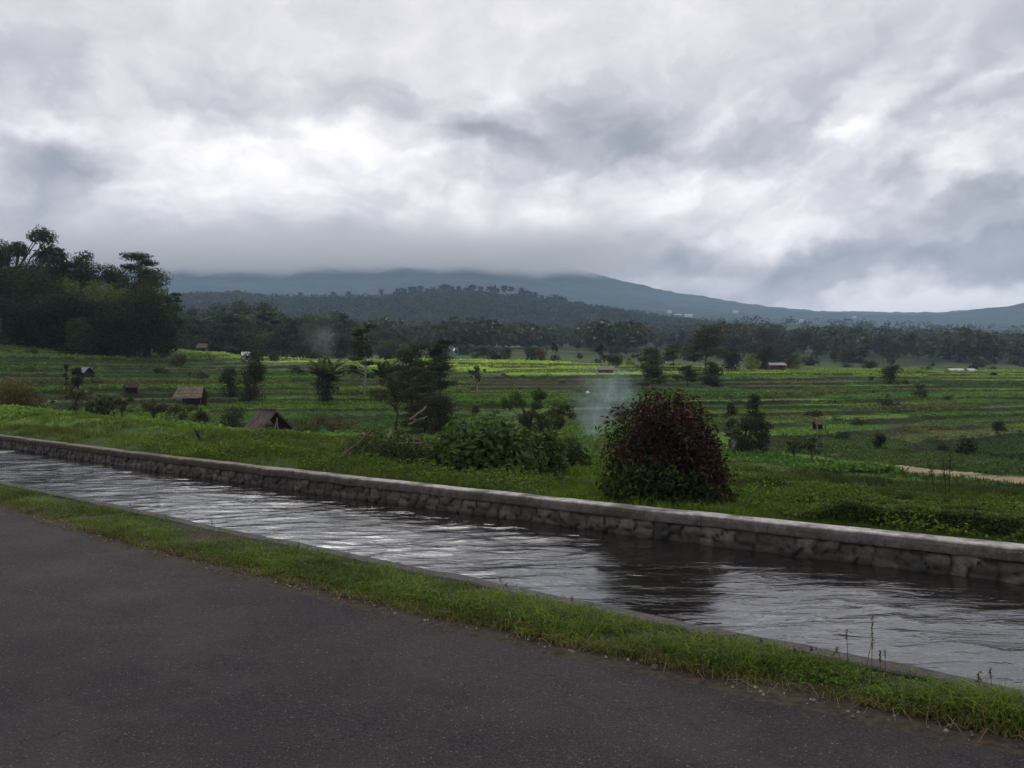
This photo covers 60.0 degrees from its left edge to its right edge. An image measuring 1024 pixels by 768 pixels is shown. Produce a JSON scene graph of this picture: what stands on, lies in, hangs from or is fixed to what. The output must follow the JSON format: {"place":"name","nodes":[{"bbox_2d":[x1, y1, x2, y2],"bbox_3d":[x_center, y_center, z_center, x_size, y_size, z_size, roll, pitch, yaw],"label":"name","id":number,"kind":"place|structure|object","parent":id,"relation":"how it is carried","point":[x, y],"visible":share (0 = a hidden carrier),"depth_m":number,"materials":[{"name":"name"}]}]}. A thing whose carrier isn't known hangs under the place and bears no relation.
{"place":"outdoors","nodes":[
{"label":"outdoors","id":0,"kind":"place"},
{"bbox_2d":[178,298,640,329],"bbox_3d":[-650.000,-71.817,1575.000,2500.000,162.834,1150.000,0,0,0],"label":"trees","id":1,"kind":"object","parent":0,"point":[494,312],"depth_m":1287.68,"materials":[{"name":"green plant"}]},
{"bbox_2d":[101,288,727,329],"bbox_3d":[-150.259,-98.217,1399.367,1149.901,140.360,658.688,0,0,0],"label":"hill forest","id":2,"kind":"object","parent":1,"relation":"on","point":[459,298],"visible":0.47,"depth_m":1314.70,"materials":[{"name":"green plant"}]},
{"bbox_2d":[0,511,1023,767],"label":"road","id":3,"kind":"structure","parent":0,"point":[114,657],"depth_m":4.49,"materials":[{"name":"grey asphalt"}]},
{"bbox_2d":[0,483,1023,754],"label":"verge","id":4,"kind":"structure","parent":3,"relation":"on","point":[870,715],"depth_m":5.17,"materials":[{"name":"green plant"}]},
{"bbox_2d":[45,488,992,693],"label":"seed stalks","id":5,"kind":"object","parent":4,"relation":"on","point":[880,660],"visible":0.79,"depth_m":4.74,"materials":[{"name":"brown plant"}]},
{"bbox_2d":[0,447,1023,689],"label":"water","id":6,"kind":"structure","parent":0,"point":[966,627],"depth_m":9.30,"materials":[{"name":"black liquid"}]},
{"bbox_2d":[0,319,1023,556],"bbox_3d":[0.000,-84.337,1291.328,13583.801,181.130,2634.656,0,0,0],"label":"ground","id":7,"kind":"structure","parent":0,"point":[566,352],"depth_m":123.11,"materials":[{"name":"green plant"}]},
{"bbox_2d":[0,259,32,335],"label":"broadleaf tree","id":8,"kind":"object","parent":7,"relation":"on","point":[8,285],"visible":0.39,"depth_m":165.78,"materials":[{"name":"green plant"}]},
{"bbox_2d":[0,375,51,407],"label":"shrub","id":9,"kind":"object","parent":7,"relation":"on","point":[9,394],"visible":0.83,"depth_m":49.96,"materials":[{"name":"brown plant"}]},
{"bbox_2d":[0,224,58,277],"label":"broadleaf tree","id":10,"kind":"object","parent":7,"relation":"on","point":[16,249],"visible":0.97,"depth_m":172.07,"materials":[{"name":"green plant"}]},
{"bbox_2d":[2,258,65,345],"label":"broadleaf tree","id":11,"kind":"object","parent":7,"relation":"on","point":[33,282],"visible":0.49,"depth_m":156.57,"materials":[{"name":"green plant"}]},
{"bbox_2d":[31,243,58,288],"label":"coconut palm","id":12,"kind":"object","parent":7,"relation":"on","point":[42,255],"visible":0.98,"depth_m":165.71,"materials":[{"name":"green plant"}]},
{"bbox_2d":[24,288,92,350],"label":"broadleaf tree","id":13,"kind":"object","parent":7,"relation":"on","point":[57,308],"visible":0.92,"depth_m":150.12,"materials":[{"name":"green plant"}]},
{"bbox_2d":[40,246,82,319],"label":"broadleaf tree","id":14,"kind":"object","parent":7,"relation":"on","point":[61,256],"visible":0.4,"depth_m":177.36,"materials":[{"name":"green plant"}]},
{"bbox_2d":[57,385,92,413],"bbox_3d":[-24.646,1.111,50.123,1.838,2.288,1.266,0,0,-16],"label":"broadleaf tree","id":15,"kind":"object","parent":7,"relation":"on","point":[80,394],"visible":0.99,"depth_m":49.95,"materials":[{"name":"green plant"}]},
{"bbox_2d":[69,366,84,390],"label":"shrub","id":16,"kind":"object","parent":7,"relation":"on","point":[76,381],"visible":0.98,"depth_m":91.75,"materials":[{"name":"green plant"}]},
{"bbox_2d":[48,273,108,348],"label":"tree","id":17,"kind":"object","parent":7,"relation":"on","point":[67,284],"visible":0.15,"depth_m":159.02,"materials":[{"name":"green plant"}]},
{"bbox_2d":[65,317,105,354],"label":"shrub","id":18,"kind":"object","parent":7,"relation":"on","point":[84,327],"visible":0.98,"depth_m":146.06,"materials":[{"name":"green plant"}]},
{"bbox_2d":[69,250,103,296],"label":"broadleaf tree","id":19,"kind":"object","parent":7,"relation":"on","point":[82,260],"visible":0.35,"depth_m":179.46,"materials":[{"name":"green plant"}]},
{"bbox_2d":[68,295,125,354],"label":"broadleaf tree","id":20,"kind":"object","parent":7,"relation":"on","point":[92,304],"visible":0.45,"depth_m":150.72,"materials":[{"name":"green plant"}]},
{"bbox_2d":[85,394,120,415],"bbox_3d":[-26.926,1.797,57.982,2.507,2.376,2.339,0,0,-25],"label":"bush","id":21,"kind":"object","parent":7,"relation":"on","point":[103,408],"visible":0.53,"depth_m":57.96,"materials":[{"name":"green plant"}]},
{"bbox_2d":[78,282,132,319],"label":"bamboo","id":22,"kind":"object","parent":7,"relation":"on","point":[110,294],"visible":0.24,"depth_m":157.10,"materials":[{"name":"green plant"}]},
{"bbox_2d":[90,262,128,344],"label":"broadleaf tree","id":23,"kind":"object","parent":7,"relation":"on","point":[111,276],"visible":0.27,"depth_m":175.42,"materials":[{"name":"green plant"}]},
{"bbox_2d":[107,397,134,415],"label":"shrub","id":24,"kind":"object","parent":7,"relation":"on","point":[123,403],"visible":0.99,"depth_m":53.92,"materials":[{"name":"green plant"}]},
{"bbox_2d":[123,381,139,396],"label":"field hut","id":25,"kind":"object","parent":7,"relation":"on","point":[130,387],"visible":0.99,"depth_m":97.96,"materials":[{"name":"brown wood"}]},
{"bbox_2d":[103,294,173,357],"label":"broadleaf tree","id":26,"kind":"object","parent":7,"relation":"on","point":[147,312],"visible":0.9,"depth_m":151.11,"materials":[{"name":"green plant"}]},
{"bbox_2d":[96,251,181,350],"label":"broadleaf tree","id":27,"kind":"object","parent":7,"relation":"on","point":[142,268],"visible":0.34,"depth_m":169.24,"materials":[{"name":"green plant"}]},
{"bbox_2d":[113,280,176,356],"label":"broadleaf tree","id":28,"kind":"object","parent":7,"relation":"on","point":[156,309],"visible":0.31,"depth_m":155.10,"materials":[{"name":"green plant"}]},
{"bbox_2d":[123,269,178,354],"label":"broadleaf tree","id":29,"kind":"object","parent":7,"relation":"on","point":[150,280],"visible":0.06,"depth_m":163.74,"materials":[{"name":"green plant"}]},
{"bbox_2d":[140,399,168,417],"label":"shrub","id":30,"kind":"object","parent":7,"relation":"on","point":[159,408],"visible":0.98,"depth_m":59.85,"materials":[{"name":"green plant"}]},
{"bbox_2d":[150,309,184,357],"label":"broadleaf tree","id":31,"kind":"object","parent":7,"relation":"on","point":[167,351],"visible":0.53,"depth_m":157.84,"materials":[{"name":"green plant"}]},
{"bbox_2d":[162,292,191,336],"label":"broadleaf tree","id":32,"kind":"object","parent":7,"relation":"on","point":[181,321],"visible":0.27,"depth_m":175.25,"materials":[{"name":"green plant"}]},
{"bbox_2d":[165,403,199,419],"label":"shrub","id":33,"kind":"object","parent":7,"relation":"on","point":[175,409],"visible":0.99,"depth_m":49.69,"materials":[{"name":"green plant"}]},
{"bbox_2d":[172,386,209,405],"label":"field hut","id":34,"kind":"object","parent":7,"relation":"on","point":[196,395],"visible":0.98,"depth_m":90.66,"materials":[{"name":"brown wood"}]},
{"bbox_2d":[179,316,210,350],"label":"broadleaf tree","id":35,"kind":"object","parent":7,"relation":"on","point":[191,345],"visible":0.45,"depth_m":285.06,"materials":[{"name":"green plant"}]},
{"bbox_2d":[187,311,249,351],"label":"broadleaf tree","id":36,"kind":"object","parent":7,"relation":"on","point":[224,330],"visible":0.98,"depth_m":273.50,"materials":[{"name":"green plant"}]},
{"bbox_2d":[217,367,239,396],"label":"shrub","id":37,"kind":"object","parent":7,"relation":"on","point":[225,375],"visible":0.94,"depth_m":103.65,"materials":[{"name":"green plant"}]},
{"bbox_2d":[218,408,247,427],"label":"shrub","id":38,"kind":"object","parent":7,"relation":"on","point":[233,419],"visible":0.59,"depth_m":61.84,"materials":[{"name":"green plant"}]},
{"bbox_2d":[207,312,260,353],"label":"broadleaf tree","id":39,"kind":"object","parent":7,"relation":"on","point":[234,343],"visible":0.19,"depth_m":298.12,"materials":[{"name":"green plant"}]},
{"bbox_2d":[232,375,262,403],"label":"shrub","id":40,"kind":"object","parent":7,"relation":"on","point":[247,393],"visible":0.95,"depth_m":96.58,"materials":[{"name":"green plant"}]},
{"bbox_2d":[227,317,269,352],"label":"broadleaf tree","id":41,"kind":"object","parent":7,"relation":"on","point":[244,321],"visible":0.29,"depth_m":287.84,"materials":[{"name":"green plant"}]},
{"bbox_2d":[232,327,276,356],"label":"broadleaf tree","id":42,"kind":"object","parent":7,"relation":"on","point":[260,340],"visible":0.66,"depth_m":282.78,"materials":[{"name":"green plant"}]},
{"bbox_2d":[239,345,272,400],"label":"creeper clad tree","id":43,"kind":"object","parent":7,"relation":"on","point":[256,370],"visible":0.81,"depth_m":99.47,"materials":[{"name":"green plant"}]},
{"bbox_2d":[241,299,276,319],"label":"broadleaf tree","id":44,"kind":"object","parent":7,"relation":"on","point":[264,305],"visible":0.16,"depth_m":377.49,"materials":[{"name":"green plant"}]},
{"bbox_2d":[244,407,296,430],"bbox_3d":[-12.722,2.249,46.249,1.874,2.026,3.819,0,0,28],"label":"thatched hut","id":45,"kind":"object","parent":7,"relation":"on","point":[261,418],"visible":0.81,"depth_m":45.99,"materials":[{"name":"brown wood"}]},
{"bbox_2d":[266,324,297,356],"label":"broadleaf tree","id":46,"kind":"object","parent":7,"relation":"on","point":[284,345],"visible":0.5,"depth_m":298.51,"materials":[{"name":"green plant"}]},
{"bbox_2d":[272,317,338,357],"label":"broadleaf tree","id":47,"kind":"object","parent":7,"relation":"on","point":[292,328],"visible":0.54,"depth_m":283.36,"materials":[{"name":"green plant"}]},
{"bbox_2d":[296,321,328,358],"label":"broadleaf tree","id":48,"kind":"object","parent":7,"relation":"on","point":[310,348],"visible":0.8,"depth_m":271.04,"materials":[{"name":"green plant"}]},
{"bbox_2d":[297,310,339,355],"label":"broadleaf tree","id":49,"kind":"object","parent":7,"relation":"on","point":[327,322],"visible":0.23,"depth_m":359.20,"materials":[{"name":"green plant"}]},
{"bbox_2d":[313,371,338,403],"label":"shrub","id":50,"kind":"object","parent":7,"relation":"on","point":[325,385],"visible":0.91,"depth_m":96.60,"materials":[{"name":"green plant"}]},
{"bbox_2d":[302,356,357,399],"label":"coconut palm","id":51,"kind":"object","parent":7,"relation":"on","point":[323,366],"visible":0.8,"depth_m":97.46,"materials":[{"name":"green plant"}]},
{"bbox_2d":[309,414,357,431],"bbox_3d":[-12.391,3.126,62.121,3.220,2.108,2.819,0,0,24],"label":"shrub","id":52,"kind":"object","parent":7,"relation":"on","point":[338,420],"visible":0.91,"depth_m":61.93,"materials":[{"name":"green plant"}]},
{"bbox_2d":[324,319,347,357],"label":"broadleaf tree","id":53,"kind":"object","parent":7,"relation":"on","point":[338,336],"visible":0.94,"depth_m":338.61,"materials":[{"name":"green plant"}]},
{"bbox_2d":[327,310,358,343],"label":"broadleaf tree","id":54,"kind":"object","parent":7,"relation":"on","point":[343,317],"visible":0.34,"depth_m":378.46,"materials":[{"name":"green plant"}]},
{"bbox_2d":[344,323,378,397],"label":"shade tree","id":55,"kind":"object","parent":7,"relation":"on","point":[360,346],"visible":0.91,"depth_m":103.84,"materials":[{"name":"green plant"}]},
{"bbox_2d":[365,360,399,403],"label":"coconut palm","id":56,"kind":"object","parent":7,"relation":"on","point":[380,372],"visible":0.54,"depth_m":97.47,"materials":[{"name":"green plant"}]},
{"bbox_2d":[338,406,441,468],"bbox_3d":[-2.486,1.195,18.329,2.399,1.474,2.718,0,0,0],"label":"brush pile","id":57,"kind":"object","parent":7,"relation":"on","point":[389,448],"visible":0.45,"depth_m":18.11,"materials":[{"name":"green plant"}]},
{"bbox_2d":[368,373,427,429],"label":"broadleaf tree","id":58,"kind":"object","parent":7,"relation":"on","point":[392,385],"visible":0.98,"depth_m":65.77,"materials":[{"name":"green plant"}]},
{"bbox_2d":[381,341,442,412],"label":"shade tree","id":59,"kind":"object","parent":7,"relation":"on","point":[409,357],"visible":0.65,"depth_m":77.33,"materials":[{"name":"green plant"}]},
{"bbox_2d":[391,366,460,432],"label":"shade tree","id":60,"kind":"object","parent":7,"relation":"on","point":[420,396],"visible":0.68,"depth_m":65.58,"materials":[{"name":"green plant"}]},
{"bbox_2d":[423,338,457,393],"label":"shade tree","id":61,"kind":"object","parent":7,"relation":"on","point":[436,354],"visible":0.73,"depth_m":87.45,"materials":[{"name":"green plant"}]},
{"bbox_2d":[422,390,461,434],"bbox_3d":[-4.798,2.280,60.136,3.122,3.765,2.859,0,0,41],"label":"broadleaf tree","id":62,"kind":"object","parent":7,"relation":"on","point":[440,402],"visible":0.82,"depth_m":59.74,"materials":[{"name":"green plant"}]},
{"bbox_2d":[429,412,467,467],"bbox_3d":[-1.193,1.300,18.589,1.125,1.456,1.131,0,0,0],"label":"broad leaved shrub","id":63,"kind":"object","parent":7,"relation":"on","point":[443,433],"visible":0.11,"depth_m":18.37,"materials":[{"name":"green plant"}]},
{"bbox_2d":[467,344,491,358],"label":"broadleaf tree","id":64,"kind":"object","parent":7,"relation":"on","point":[483,349],"visible":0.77,"depth_m":298.42,"materials":[{"name":"green plant"}]},
{"bbox_2d":[435,407,549,477],"bbox_3d":[-0.429,1.214,17.685,2.402,1.531,2.364,0,0,0],"label":"broad leaved shrub","id":65,"kind":"object","parent":7,"relation":"on","point":[481,446],"visible":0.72,"depth_m":17.12,"materials":[{"name":"green plant"}]},
{"bbox_2d":[483,345,507,359],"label":"broadleaf tree","id":66,"kind":"object","parent":7,"relation":"on","point":[501,355],"visible":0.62,"depth_m":280.07,"materials":[{"name":"green plant"}]},
{"bbox_2d":[0,336,1023,475],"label":"field crops","id":67,"kind":"object","parent":7,"relation":"on","point":[854,449],"visible":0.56,"depth_m":99.54,"materials":[{"name":"green plant"}]},
{"bbox_2d":[0,434,1023,584],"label":"canal wall","id":68,"kind":"structure","parent":7,"relation":"on","point":[998,561],"depth_m":11.46,"materials":[{"name":"concrete"}]},
{"bbox_2d":[0,408,1023,543],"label":"bank grass","id":69,"kind":"structure","parent":7,"relation":"on","point":[749,501],"depth_m":17.17,"materials":[{"name":"green plant"}]},
{"bbox_2d":[0,481,1023,697],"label":"canal kerb","id":70,"kind":"structure","parent":7,"relation":"on","point":[897,667],"depth_m":6.30,"materials":[{"name":"concrete"}]},
{"bbox_2d":[499,387,554,434],"bbox_3d":[0.608,1.557,33.940,1.891,2.880,1.753,0,0,-29],"label":"broadleaf tree","id":71,"kind":"object","parent":7,"relation":"on","point":[524,419],"visible":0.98,"depth_m":33.82,"materials":[{"name":"green plant"}]},
{"bbox_2d":[525,420,568,475],"bbox_3d":[0.565,1.365,18.394,1.265,1.224,1.307,0,0,0],"label":"broad leaved shrub","id":72,"kind":"object","parent":7,"relation":"on","point":[552,445],"visible":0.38,"depth_m":18.18,"materials":[{"name":"green plant"}]},
{"bbox_2d":[537,402,576,437],"bbox_3d":[1.633,1.852,34.147,1.364,2.359,1.480,0,0,-29],"label":"broadleaf tree","id":73,"kind":"object","parent":7,"relation":"on","point":[557,421],"visible":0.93,"depth_m":33.93,"materials":[{"name":"green plant"}]},
{"bbox_2d":[551,453,565,480],"bbox_3d":[0.815,1.638,15.594,0.269,0.835,0.247,0,0,0],"label":"sapling","id":74,"kind":"object","parent":7,"relation":"on","point":[560,459],"visible":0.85,"depth_m":15.58,"materials":[{"name":"green plant"}]},
{"bbox_2d":[560,437,593,468],"bbox_3d":[1.367,1.690,20.485,1.058,0.937,1.084,0,0,0],"label":"dark shrub","id":75,"kind":"object","parent":7,"relation":"on","point":[574,454],"visible":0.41,"depth_m":20.34,"materials":[{"name":"green plant"}]},
{"bbox_2d":[635,346,664,367],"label":"broadleaf tree","id":76,"kind":"object","parent":7,"relation":"on","point":[652,352],"visible":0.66,"depth_m":203.64,"materials":[{"name":"green plant"}]},
{"bbox_2d":[633,355,671,392],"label":"shade tree","id":77,"kind":"object","parent":7,"relation":"on","point":[652,369],"visible":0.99,"depth_m":119.48,"materials":[{"name":"green plant"}]},
{"bbox_2d":[592,383,741,507],"bbox_3d":[2.191,0.893,12.627,2.113,1.809,1.968,0,0,0],"label":"red leaved bush","id":78,"kind":"object","parent":7,"relation":"on","point":[652,462],"visible":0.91,"depth_m":12.13,"materials":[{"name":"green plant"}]},
{"bbox_2d":[660,342,682,366],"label":"broadleaf tree","id":79,"kind":"object","parent":7,"relation":"on","point":[668,351],"visible":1,"depth_m":214.32,"materials":[{"name":"green plant"}]},
{"bbox_2d":[670,365,700,386],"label":"broadleaf tree","id":80,"kind":"object","parent":7,"relation":"on","point":[690,375],"visible":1,"depth_m":149.47,"materials":[{"name":"green plant"}]},
{"bbox_2d":[353,315,1023,360],"bbox_3d":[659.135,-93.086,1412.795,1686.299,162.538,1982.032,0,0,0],"label":"valley forest","id":81,"kind":"object","parent":7,"relation":"on","point":[970,343],"visible":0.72,"depth_m":486.20,"materials":[{"name":"green plant"}]},
{"bbox_2d":[673,324,731,370],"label":"rain tree","id":82,"kind":"object","parent":7,"relation":"on","point":[710,338],"visible":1,"depth_m":198.21,"materials":[{"name":"green plant"}]},
{"bbox_2d":[696,361,724,391],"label":"shade tree","id":83,"kind":"object","parent":7,"relation":"on","point":[709,377],"visible":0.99,"depth_m":124.00,"materials":[{"name":"green plant"}]},
{"bbox_2d":[719,342,740,369],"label":"broadleaf tree","id":84,"kind":"object","parent":7,"relation":"on","point":[731,360],"visible":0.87,"depth_m":211.29,"materials":[{"name":"green plant"}]},
{"bbox_2d":[721,402,739,435],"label":"shrub","id":85,"kind":"object","parent":7,"relation":"on","point":[730,412],"visible":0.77,"depth_m":73.93,"materials":[{"name":"green plant"}]},
{"bbox_2d":[725,414,762,452],"bbox_3d":[12.479,2.946,47.995,1.975,2.654,1.594,0,0,0],"label":"broadleaf tree","id":86,"kind":"object","parent":7,"relation":"on","point":[737,435],"visible":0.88,"depth_m":47.86,"materials":[{"name":"green plant"}]},
{"bbox_2d":[742,353,763,369],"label":"haystack shrub","id":87,"kind":"object","parent":7,"relation":"on","point":[752,359],"visible":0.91,"depth_m":221.83,"materials":[{"name":"green plant"}]},
{"bbox_2d":[744,393,766,430],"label":"broadleaf tree","id":88,"kind":"object","parent":7,"relation":"on","point":[754,399],"visible":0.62,"depth_m":71.86,"materials":[{"name":"green plant"}]},
{"bbox_2d":[750,416,774,451],"bbox_3d":[13.814,3.092,49.033,1.451,2.706,1.452,0,0,0],"label":"broadleaf tree","id":89,"kind":"object","parent":7,"relation":"on","point":[764,434],"visible":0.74,"depth_m":48.89,"materials":[{"name":"green plant"}]},
{"bbox_2d":[751,340,777,369],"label":"broadleaf tree","id":90,"kind":"object","parent":7,"relation":"on","point":[762,356],"visible":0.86,"depth_m":224.81,"materials":[{"name":"green plant"}]},
{"bbox_2d":[747,324,784,352],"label":"broadleaf tree","id":91,"kind":"object","parent":7,"relation":"on","point":[762,335],"visible":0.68,"depth_m":429.10,"materials":[{"name":"green plant"}]},
{"bbox_2d":[788,327,817,354],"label":"broadleaf tree","id":92,"kind":"object","parent":7,"relation":"on","point":[802,336],"visible":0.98,"depth_m":478.40,"materials":[{"name":"green plant"}]},
{"bbox_2d":[794,438,822,459],"bbox_3d":[14.025,3.371,42.034,1.541,1.715,1.547,0,0,0],"label":"shrub","id":93,"kind":"object","parent":7,"relation":"on","point":[811,444],"visible":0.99,"depth_m":41.91,"materials":[{"name":"green plant"}]},
{"bbox_2d":[871,431,887,447],"bbox_3d":[26.649,4.407,64.418,1.139,2.009,1.137,0,0,-3],"label":"broadleaf tree","id":94,"kind":"object","parent":7,"relation":"on","point":[879,438],"visible":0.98,"depth_m":64.14,"materials":[{"name":"green plant"}]},
{"bbox_2d":[870,332,895,354],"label":"broadleaf tree","id":95,"kind":"object","parent":7,"relation":"on","point":[879,342],"visible":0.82,"depth_m":478.62,"materials":[{"name":"green plant"}]},
{"bbox_2d":[755,493,1022,515],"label":"hedge","id":96,"kind":"object","parent":7,"relation":"on","point":[947,505],"visible":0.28,"depth_m":12.96,"materials":[{"name":"green plant"}]},
{"bbox_2d":[878,364,900,384],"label":"broadleaf tree","id":97,"kind":"object","parent":7,"relation":"on","point":[889,373],"visible":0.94,"depth_m":175.60,"materials":[{"name":"green plant"}]},
{"bbox_2d":[781,497,1023,537],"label":"hedge","id":98,"kind":"object","parent":7,"relation":"on","point":[825,509],"visible":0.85,"depth_m":10.08,"materials":[{"name":"green plant"}]},
{"bbox_2d":[952,434,979,454],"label":"broadleaf tree","id":99,"kind":"object","parent":7,"relation":"on","point":[966,445],"visible":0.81,"depth_m":65.52,"materials":[{"name":"green plant"}]},
{"bbox_2d":[0,0,1023,312],"label":"sky","id":100,"kind":"structure","parent":0,"point":[814,155],"materials":[{"name":"grey"}]},
{"bbox_2d":[2,256,1023,330],"bbox_3d":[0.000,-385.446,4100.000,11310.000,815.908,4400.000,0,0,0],"label":"mountain","id":101,"kind":"structure","parent":0,"point":[339,276],"depth_m":4441.33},
{"bbox_2d":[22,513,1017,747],"bbox_3d":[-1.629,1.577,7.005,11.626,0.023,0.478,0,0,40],"label":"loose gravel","id":102,"kind":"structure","parent":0,"point":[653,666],"depth_m":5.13,"materials":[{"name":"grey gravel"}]},
{"bbox_2d":[922,303,1023,324],"bbox_3d":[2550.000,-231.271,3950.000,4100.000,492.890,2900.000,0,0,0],"label":"hills","id":103,"kind":"structure","parent":0,"point":[1014,314],"depth_m":3813.00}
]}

